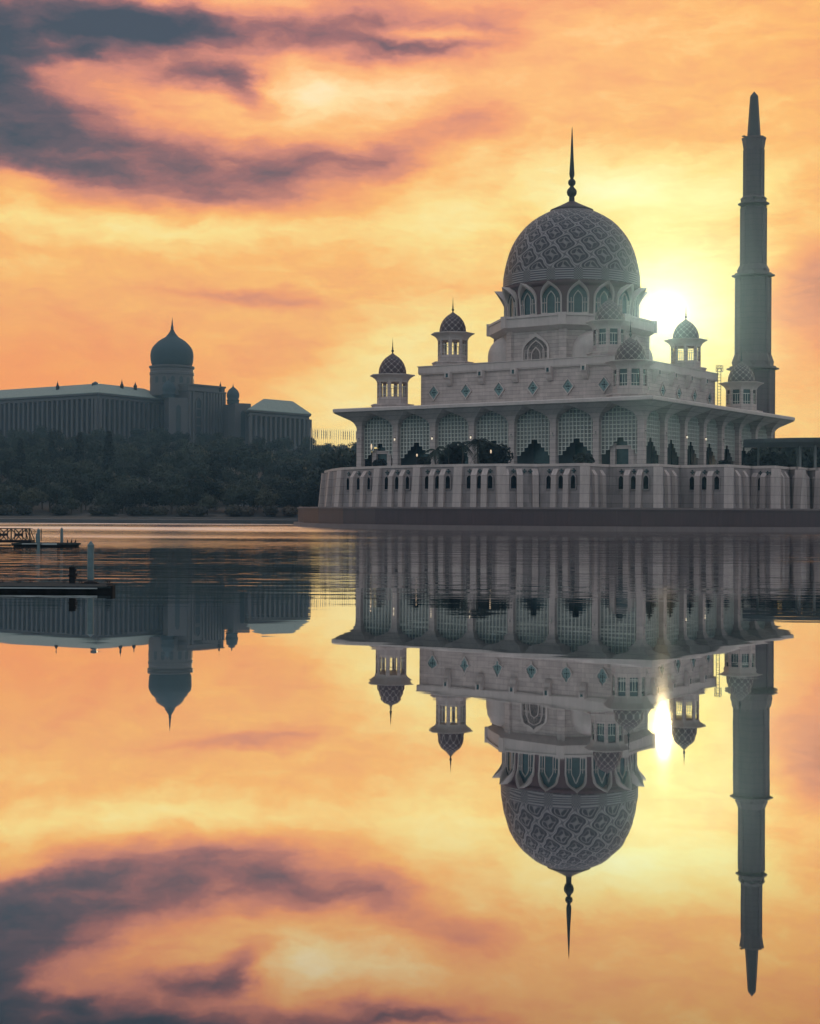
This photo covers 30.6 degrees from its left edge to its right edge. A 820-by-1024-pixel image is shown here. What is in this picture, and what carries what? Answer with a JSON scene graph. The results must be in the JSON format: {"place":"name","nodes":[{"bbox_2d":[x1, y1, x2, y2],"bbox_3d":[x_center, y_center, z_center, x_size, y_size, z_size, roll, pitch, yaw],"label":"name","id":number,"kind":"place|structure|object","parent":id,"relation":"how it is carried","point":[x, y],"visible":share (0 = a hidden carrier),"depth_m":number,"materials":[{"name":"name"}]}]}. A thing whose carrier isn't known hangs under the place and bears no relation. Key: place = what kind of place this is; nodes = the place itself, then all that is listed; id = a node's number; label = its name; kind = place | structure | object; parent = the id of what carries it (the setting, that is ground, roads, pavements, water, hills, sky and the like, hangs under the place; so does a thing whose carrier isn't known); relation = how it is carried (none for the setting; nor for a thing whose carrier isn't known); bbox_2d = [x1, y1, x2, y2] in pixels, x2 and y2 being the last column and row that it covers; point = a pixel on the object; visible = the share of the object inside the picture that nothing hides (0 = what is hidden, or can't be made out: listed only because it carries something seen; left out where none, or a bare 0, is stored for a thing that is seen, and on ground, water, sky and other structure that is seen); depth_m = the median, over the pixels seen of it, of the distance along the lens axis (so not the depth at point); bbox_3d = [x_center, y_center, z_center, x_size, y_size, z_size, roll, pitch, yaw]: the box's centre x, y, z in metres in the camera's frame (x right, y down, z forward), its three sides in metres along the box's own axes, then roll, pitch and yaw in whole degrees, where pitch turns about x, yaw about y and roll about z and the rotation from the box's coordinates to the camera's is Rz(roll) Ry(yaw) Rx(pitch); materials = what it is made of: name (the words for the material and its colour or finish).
{"place":"outdoors","nodes":[
{"label":"outdoors","id":0,"kind":"place"},
{"bbox_2d":[0,448,317,522],"bbox_3d":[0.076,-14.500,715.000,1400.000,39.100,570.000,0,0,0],"label":"hill","id":1,"kind":"structure","parent":0,"point":[45,513],"depth_m":450.79,"materials":[{"name":"green plant"}]},
{"bbox_2d":[0,504,13,514],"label":"shrub","id":2,"kind":"object","parent":1,"relation":"on","point":[6,509],"visible":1,"depth_m":451.59,"materials":[{"name":"green plant"}]},
{"bbox_2d":[0,483,28,512],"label":"tree","id":3,"kind":"object","parent":1,"relation":"on","point":[13,494],"visible":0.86,"depth_m":459.47,"materials":[{"name":"green plant"}]},
{"bbox_2d":[0,458,28,479],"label":"tree","id":4,"kind":"object","parent":1,"relation":"on","point":[6,467],"visible":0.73,"depth_m":549.16,"materials":[{"name":"green plant"}]},
{"bbox_2d":[6,468,26,483],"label":"tree","id":5,"kind":"object","parent":1,"relation":"on","point":[16,473],"visible":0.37,"depth_m":512.23,"materials":[{"name":"green plant"}]},
{"bbox_2d":[6,428,27,442],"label":"tree","id":6,"kind":"object","parent":1,"relation":"on","point":[17,433],"visible":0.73,"depth_m":771.13,"materials":[{"name":"green plant"}]},
{"bbox_2d":[14,439,26,463],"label":"conifer tree","id":7,"kind":"object","parent":1,"relation":"on","point":[20,451],"visible":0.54,"depth_m":559.29,"materials":[{"name":"green plant"}]},
{"bbox_2d":[15,503,32,514],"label":"shrub","id":8,"kind":"object","parent":1,"relation":"on","point":[25,509],"visible":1,"depth_m":451.00,"materials":[{"name":"green plant"}]},
{"bbox_2d":[18,487,48,513],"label":"tree","id":9,"kind":"object","parent":1,"relation":"on","point":[31,497],"visible":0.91,"depth_m":456.83,"materials":[{"name":"green plant"}]},
{"bbox_2d":[34,424,48,439],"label":"tree","id":10,"kind":"object","parent":1,"relation":"on","point":[41,431],"visible":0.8,"depth_m":777.83,"materials":[{"name":"green plant"}]},
{"bbox_2d":[32,478,66,511],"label":"tree","id":11,"kind":"object","parent":1,"relation":"on","point":[41,487],"visible":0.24,"depth_m":474.38,"materials":[{"name":"green plant"}]},
{"bbox_2d":[45,428,66,449],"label":"tree","id":12,"kind":"object","parent":1,"relation":"on","point":[57,437],"visible":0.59,"depth_m":691.69,"materials":[{"name":"green plant"}]},
{"bbox_2d":[42,482,75,504],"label":"tree","id":13,"kind":"object","parent":1,"relation":"on","point":[56,496],"visible":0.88,"depth_m":464.98,"materials":[{"name":"green plant"}]},
{"bbox_2d":[51,504,68,514],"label":"shrub","id":14,"kind":"object","parent":1,"relation":"on","point":[58,509],"visible":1,"depth_m":450.43,"materials":[{"name":"green plant"}]},
{"bbox_2d":[64,497,81,513],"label":"tree","id":15,"kind":"object","parent":1,"relation":"on","point":[72,503],"visible":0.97,"depth_m":455.51,"materials":[{"name":"green plant"}]},
{"bbox_2d":[72,432,85,463],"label":"conifer tree","id":16,"kind":"object","parent":1,"relation":"on","point":[79,453],"visible":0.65,"depth_m":574.19,"materials":[{"name":"green plant"}]},
{"bbox_2d":[68,482,94,512],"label":"tree","id":17,"kind":"object","parent":1,"relation":"on","point":[82,495],"visible":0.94,"depth_m":469.38,"materials":[{"name":"green plant"}]},
{"bbox_2d":[72,460,101,480],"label":"tree","id":18,"kind":"object","parent":1,"relation":"on","point":[87,468],"visible":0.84,"depth_m":550.24,"materials":[{"name":"green plant"}]},
{"bbox_2d":[84,452,101,465],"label":"tree","id":19,"kind":"object","parent":1,"relation":"on","point":[91,457],"visible":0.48,"depth_m":593.38,"materials":[{"name":"green plant"}]},
{"bbox_2d":[84,439,103,456],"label":"tree","id":20,"kind":"object","parent":1,"relation":"on","point":[95,447],"visible":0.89,"depth_m":654.91,"materials":[{"name":"green plant"}]},
{"bbox_2d":[87,505,104,514],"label":"shrub","id":21,"kind":"object","parent":1,"relation":"on","point":[94,510],"visible":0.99,"depth_m":449.72,"materials":[{"name":"green plant"}]},
{"bbox_2d":[92,492,111,504],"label":"tree","id":22,"kind":"object","parent":1,"relation":"on","point":[102,499],"visible":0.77,"depth_m":464.79,"materials":[{"name":"green plant"}]},
{"bbox_2d":[87,469,119,498],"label":"tree","id":23,"kind":"object","parent":1,"relation":"on","point":[98,480],"visible":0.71,"depth_m":486.92,"materials":[{"name":"green plant"}]},
{"bbox_2d":[99,431,115,471],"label":"conifer tree","id":24,"kind":"object","parent":1,"relation":"on","point":[107,457],"visible":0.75,"depth_m":559.09,"materials":[{"name":"green plant"}]},
{"bbox_2d":[94,484,120,505],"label":"tree","id":25,"kind":"object","parent":1,"relation":"on","point":[112,490],"visible":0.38,"depth_m":478.68,"materials":[{"name":"green plant"}]},
{"bbox_2d":[100,503,119,514],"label":"shrub","id":26,"kind":"object","parent":1,"relation":"on","point":[111,509],"visible":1,"depth_m":449.50,"materials":[{"name":"green plant"}]},
{"bbox_2d":[108,490,130,513],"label":"tree","id":27,"kind":"object","parent":1,"relation":"on","point":[118,501],"visible":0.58,"depth_m":465.37,"materials":[{"name":"green plant"}]},
{"bbox_2d":[105,474,144,509],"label":"tree","id":28,"kind":"object","parent":1,"relation":"on","point":[139,484],"visible":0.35,"depth_m":487.82,"materials":[{"name":"green plant"}]},
{"bbox_2d":[117,479,137,498],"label":"tree","id":29,"kind":"object","parent":1,"relation":"on","point":[126,486],"visible":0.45,"depth_m":471.16,"materials":[{"name":"green plant"}]},
{"bbox_2d":[128,427,147,442],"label":"tree","id":30,"kind":"object","parent":1,"relation":"on","point":[137,432],"visible":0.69,"depth_m":778.41,"materials":[{"name":"green plant"}]},
{"bbox_2d":[0,518,297,523],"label":"embankment","id":31,"kind":"structure","parent":1,"relation":"on","point":[203,521],"depth_m":434.67,"materials":[{"name":"concrete"}]},
{"bbox_2d":[140,485,163,506],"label":"tree","id":32,"kind":"object","parent":1,"relation":"on","point":[153,494],"visible":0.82,"depth_m":460.75,"materials":[{"name":"green plant"}]},
{"bbox_2d":[0,319,311,452],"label":"office building","id":33,"kind":"structure","parent":1,"relation":"on","point":[174,399],"depth_m":884.96,"materials":[{"name":"stone"}]},
{"bbox_2d":[146,433,165,447],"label":"tree","id":34,"kind":"object","parent":1,"relation":"on","point":[154,439],"visible":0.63,"depth_m":679.79,"materials":[{"name":"green plant"}]},
{"bbox_2d":[151,506,168,514],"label":"shrub","id":35,"kind":"object","parent":1,"relation":"on","point":[161,510],"visible":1,"depth_m":451.26,"materials":[{"name":"green plant"}]},
{"bbox_2d":[149,462,176,480],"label":"tree","id":36,"kind":"object","parent":1,"relation":"on","point":[161,466],"visible":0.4,"depth_m":550.24,"materials":[{"name":"green plant"}]},
{"bbox_2d":[154,455,177,468],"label":"tree","id":37,"kind":"object","parent":1,"relation":"on","point":[169,460],"visible":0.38,"depth_m":568.02,"materials":[{"name":"green plant"}]},
{"bbox_2d":[155,429,177,444],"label":"tree","id":38,"kind":"object","parent":1,"relation":"on","point":[167,437],"visible":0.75,"depth_m":745.22,"materials":[{"name":"green plant"}]},
{"bbox_2d":[156,485,188,513],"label":"tree","id":39,"kind":"object","parent":1,"relation":"on","point":[169,494],"visible":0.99,"depth_m":459.60,"materials":[{"name":"green plant"}]},
{"bbox_2d":[160,471,185,509],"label":"tree","id":40,"kind":"object","parent":1,"relation":"on","point":[176,478],"visible":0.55,"depth_m":488.61,"materials":[{"name":"green plant"}]},
{"bbox_2d":[176,505,190,515],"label":"shrub","id":41,"kind":"object","parent":1,"relation":"on","point":[184,510],"visible":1,"depth_m":450.59,"materials":[{"name":"green plant"}]},
{"bbox_2d":[173,442,205,460],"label":"tree","id":42,"kind":"object","parent":1,"relation":"on","point":[178,454],"visible":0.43,"depth_m":604.71,"materials":[{"name":"green plant"}]},
{"bbox_2d":[176,454,203,469],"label":"tree","id":43,"kind":"object","parent":1,"relation":"on","point":[181,463],"visible":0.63,"depth_m":570.01,"materials":[{"name":"green plant"}]},
{"bbox_2d":[182,448,210,464],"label":"tree","id":44,"kind":"object","parent":1,"relation":"on","point":[201,455],"visible":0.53,"depth_m":586.32,"materials":[{"name":"green plant"}]},
{"bbox_2d":[182,462,212,479],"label":"tree","id":45,"kind":"object","parent":1,"relation":"on","point":[194,470],"visible":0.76,"depth_m":544.37,"materials":[{"name":"green plant"}]},
{"bbox_2d":[191,505,207,515],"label":"shrub","id":46,"kind":"object","parent":1,"relation":"on","point":[197,510],"visible":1,"depth_m":450.31,"materials":[{"name":"green plant"}]},
{"bbox_2d":[186,473,222,505],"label":"tree","id":47,"kind":"object","parent":1,"relation":"on","point":[206,484],"visible":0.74,"depth_m":478.02,"materials":[{"name":"green plant"}]},
{"bbox_2d":[198,493,219,514],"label":"tree","id":48,"kind":"object","parent":1,"relation":"on","point":[207,501],"visible":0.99,"depth_m":454.30,"materials":[{"name":"green plant"}]},
{"bbox_2d":[203,440,230,454],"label":"tree","id":49,"kind":"object","parent":1,"relation":"on","point":[219,448],"visible":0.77,"depth_m":639.32,"materials":[{"name":"green plant"}]},
{"bbox_2d":[210,483,236,506],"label":"tree","id":50,"kind":"object","parent":1,"relation":"on","point":[223,495],"visible":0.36,"depth_m":480.33,"materials":[{"name":"green plant"}]},
{"bbox_2d":[224,505,241,515],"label":"shrub","id":51,"kind":"object","parent":1,"relation":"on","point":[232,510],"visible":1,"depth_m":450.70,"materials":[{"name":"green plant"}]},
{"bbox_2d":[222,483,250,506],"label":"tree","id":52,"kind":"object","parent":1,"relation":"on","point":[233,493],"visible":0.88,"depth_m":465.97,"materials":[{"name":"green plant"}]},
{"bbox_2d":[228,448,254,471],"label":"tree","id":53,"kind":"object","parent":1,"relation":"on","point":[236,457],"visible":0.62,"depth_m":590.92,"materials":[{"name":"green plant"}]},
{"bbox_2d":[234,443,260,455],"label":"tree","id":54,"kind":"object","parent":1,"relation":"on","point":[254,449],"visible":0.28,"depth_m":634.00,"materials":[{"name":"green plant"}]},
{"bbox_2d":[240,506,254,515],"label":"shrub","id":55,"kind":"object","parent":1,"relation":"on","point":[248,511],"visible":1,"depth_m":451.14,"materials":[{"name":"green plant"}]},
{"bbox_2d":[239,476,258,506],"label":"tree","id":56,"kind":"object","parent":1,"relation":"on","point":[249,482],"visible":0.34,"depth_m":480.53,"materials":[{"name":"green plant"}]},
{"bbox_2d":[238,454,260,472],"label":"tree","id":57,"kind":"object","parent":1,"relation":"on","point":[250,462],"visible":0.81,"depth_m":568.68,"materials":[{"name":"green plant"}]},
{"bbox_2d":[243,485,263,508],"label":"tree","id":58,"kind":"object","parent":1,"relation":"on","point":[252,493],"visible":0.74,"depth_m":462.92,"materials":[{"name":"green plant"}]},
{"bbox_2d":[250,436,269,448],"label":"tree","id":59,"kind":"object","parent":1,"relation":"on","point":[257,442],"visible":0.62,"depth_m":714.31,"materials":[{"name":"green plant"}]},
{"bbox_2d":[253,451,276,474],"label":"tree","id":60,"kind":"object","parent":1,"relation":"on","point":[265,459],"visible":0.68,"depth_m":581.55,"materials":[{"name":"green plant"}]},
{"bbox_2d":[254,487,280,506],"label":"tree","id":61,"kind":"object","parent":1,"relation":"on","point":[266,497],"visible":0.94,"depth_m":458.03,"materials":[{"name":"green plant"}]},
{"bbox_2d":[260,465,279,481],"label":"tree","id":62,"kind":"object","parent":1,"relation":"on","point":[267,471],"visible":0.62,"depth_m":552.87,"materials":[{"name":"green plant"}]},
{"bbox_2d":[259,474,281,489],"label":"tree","id":63,"kind":"object","parent":1,"relation":"on","point":[270,481],"visible":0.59,"depth_m":527.34,"materials":[{"name":"green plant"}]},
{"bbox_2d":[263,505,277,515],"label":"shrub","id":64,"kind":"object","parent":1,"relation":"on","point":[270,510],"visible":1,"depth_m":450.46,"materials":[{"name":"green plant"}]},
{"bbox_2d":[267,439,286,453],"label":"tree","id":65,"kind":"object","parent":1,"relation":"on","point":[276,445],"visible":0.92,"depth_m":778.80,"materials":[{"name":"green plant"}]},
{"bbox_2d":[274,436,294,449],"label":"tree","id":66,"kind":"object","parent":1,"relation":"on","point":[287,441],"visible":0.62,"depth_m":805.48,"materials":[{"name":"green plant"}]},
{"bbox_2d":[276,489,300,507],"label":"tree","id":67,"kind":"object","parent":1,"relation":"on","point":[291,498],"visible":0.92,"depth_m":456.94,"materials":[{"name":"green plant"}]},
{"bbox_2d":[281,505,297,515],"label":"shrub","id":68,"kind":"object","parent":1,"relation":"on","point":[287,510],"visible":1,"depth_m":450.97,"materials":[{"name":"green plant"}]},
{"bbox_2d":[278,449,301,459],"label":"tree","id":69,"kind":"object","parent":1,"relation":"on","point":[283,453],"visible":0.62,"depth_m":657.71,"materials":[{"name":"green plant"}]},
{"bbox_2d":[300,435,316,449],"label":"tree","id":70,"kind":"object","parent":1,"relation":"on","point":[307,443],"visible":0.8,"depth_m":811.63,"materials":[{"name":"green plant"}]},
{"bbox_2d":[297,486,319,506],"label":"tree","id":71,"kind":"object","parent":1,"relation":"on","point":[301,491],"visible":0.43,"depth_m":471.18,"materials":[{"name":"green plant"}]},
{"bbox_2d":[302,489,318,506],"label":"tree","id":72,"kind":"object","parent":1,"relation":"on","point":[313,498],"visible":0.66,"depth_m":466.64,"materials":[{"name":"green plant"}]},
{"bbox_2d":[302,447,355,491],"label":"tree","id":73,"kind":"object","parent":1,"relation":"on","point":[330,461],"visible":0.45,"depth_m":466.88,"materials":[{"name":"green plant"}]},
{"bbox_2d":[0,523,819,1023],"bbox_3d":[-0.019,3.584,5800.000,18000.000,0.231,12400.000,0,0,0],"label":"water","id":74,"kind":"structure","parent":0,"point":[278,775],"depth_m":20.59,"materials":[{"name":"orange liquid"}]},
{"bbox_2d":[11,542,80,546],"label":"pontoon","id":75,"kind":"object","parent":74,"relation":"on","point":[55,544],"visible":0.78,"depth_m":149.03,"materials":[{"name":"metal"}]},
{"bbox_2d":[0,528,41,542],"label":"gangway","id":76,"kind":"object","parent":75,"relation":"on","point":[11,540],"visible":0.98,"depth_m":150.56,"materials":[{"name":"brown metal"}]},
{"bbox_2d":[0,580,114,591],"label":"floating dock","id":77,"kind":"object","parent":74,"relation":"on","point":[106,586],"visible":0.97,"depth_m":67.70,"materials":[{"name":"metal"}]},
{"bbox_2d":[68,565,77,583],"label":"power pedestal","id":78,"kind":"object","parent":77,"relation":"on","point":[72,574],"visible":1,"depth_m":70.20,"materials":[{"name":"brown metal"}]},
{"bbox_2d":[81,541,99,583],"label":"mooring pile","id":79,"kind":"object","parent":74,"relation":"in","point":[90,562],"visible":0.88,"depth_m":70.06,"materials":[{"name":"grey concrete"}]},
{"bbox_2d":[294,507,819,531],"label":"lakeside plinth","id":80,"kind":"structure","parent":74,"relation":"in","point":[624,519],"depth_m":312.20,"materials":[{"name":"red stone"}]},
{"bbox_2d":[318,463,819,510],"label":"terrace","id":81,"kind":"structure","parent":80,"relation":"on","point":[592,485],"depth_m":327.92,"materials":[{"name":"stone"}]},
{"bbox_2d":[349,454,370,466],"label":"bushy tree","id":82,"kind":"object","parent":81,"relation":"on","point":[352,463],"visible":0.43,"depth_m":389.38,"materials":[{"name":"green plant"}]},
{"bbox_2d":[424,446,450,464],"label":"palm tree","id":83,"kind":"object","parent":81,"relation":"on","point":[434,452],"visible":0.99,"depth_m":335.17,"materials":[{"name":"green plant"}]},
{"bbox_2d":[436,444,459,463],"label":"palm tree","id":84,"kind":"object","parent":81,"relation":"on","point":[448,451],"visible":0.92,"depth_m":337.17,"materials":[{"name":"green plant"}]},
{"bbox_2d":[445,469,451,489],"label":"pointed window","id":85,"kind":"structure","parent":81,"relation":"in","point":[448,479],"depth_m":331.60,"materials":[{"name":"glass"}]},
{"bbox_2d":[440,450,465,463],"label":"bushy tree","id":86,"kind":"object","parent":81,"relation":"on","point":[457,459],"visible":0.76,"depth_m":339.15,"materials":[{"name":"green plant"}]},
{"bbox_2d":[447,441,475,463],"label":"palm tree","id":87,"kind":"object","parent":81,"relation":"on","point":[462,447],"visible":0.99,"depth_m":335.93,"materials":[{"name":"green plant"}]},
{"bbox_2d":[464,438,490,463],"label":"palm tree","id":88,"kind":"object","parent":81,"relation":"on","point":[477,443],"visible":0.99,"depth_m":334.07,"materials":[{"name":"green plant"}]},
{"bbox_2d":[478,443,513,463],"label":"bushy tree","id":89,"kind":"object","parent":81,"relation":"on","point":[499,454],"visible":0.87,"depth_m":337.88,"materials":[{"name":"green plant"}]},
{"bbox_2d":[510,469,516,489],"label":"pointed window","id":90,"kind":"structure","parent":81,"relation":"in","point":[513,478],"depth_m":325.98,"materials":[{"name":"glass"}]},
{"bbox_2d":[333,130,794,466],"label":"mosque","id":91,"kind":"structure","parent":81,"relation":"on","point":[568,370],"depth_m":379.93,"materials":[{"name":"grey stone"}]},
{"bbox_2d":[570,468,576,489],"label":"pointed window","id":92,"kind":"structure","parent":81,"relation":"in","point":[573,478],"depth_m":320.45,"materials":[{"name":"glass"}]},
{"bbox_2d":[572,452,594,462],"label":"bushy tree","id":93,"kind":"object","parent":81,"relation":"on","point":[584,457],"visible":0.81,"depth_m":336.69,"materials":[{"name":"green plant"}]},
{"bbox_2d":[642,469,649,489],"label":"pointed window","id":94,"kind":"structure","parent":81,"relation":"in","point":[646,479],"depth_m":322.26,"materials":[{"name":"glass"}]},
{"bbox_2d":[713,470,720,490],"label":"pointed window","id":95,"kind":"structure","parent":81,"relation":"in","point":[717,480],"depth_m":324.55,"materials":[{"name":"glass"}]},
{"bbox_2d":[744,447,784,465],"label":"bushy tree","id":96,"kind":"object","parent":81,"relation":"on","point":[750,458],"visible":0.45,"depth_m":377.51,"materials":[{"name":"green plant"}]},
{"bbox_2d":[760,453,786,466],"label":"bushy tree","id":97,"kind":"object","parent":81,"relation":"on","point":[773,459],"visible":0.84,"depth_m":350.45,"materials":[{"name":"green plant"}]},
{"bbox_2d":[743,437,819,467],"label":"canopy","id":98,"kind":"object","parent":81,"relation":"on","point":[797,443],"visible":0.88,"depth_m":348.99,"materials":[{"name":"grey"}]},
{"bbox_2d":[770,447,809,467],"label":"bushy tree","id":99,"kind":"object","parent":81,"relation":"on","point":[789,453],"visible":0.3,"depth_m":380.94,"materials":[{"name":"green plant"}]},
{"bbox_2d":[802,447,819,467],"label":"bushy tree","id":100,"kind":"object","parent":81,"relation":"on","point":[810,451],"visible":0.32,"depth_m":383.90,"materials":[{"name":"green plant"}]},
{"bbox_2d":[0,0,819,448],"label":"sky","id":101,"kind":"structure","parent":0,"point":[306,189],"materials":[{"name":"orange"}]},
{"bbox_2d":[726,92,778,437],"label":"minaret","id":102,"kind":"object","parent":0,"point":[753,275],"visible":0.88,"depth_m":436.78,"materials":[{"name":"stone"}]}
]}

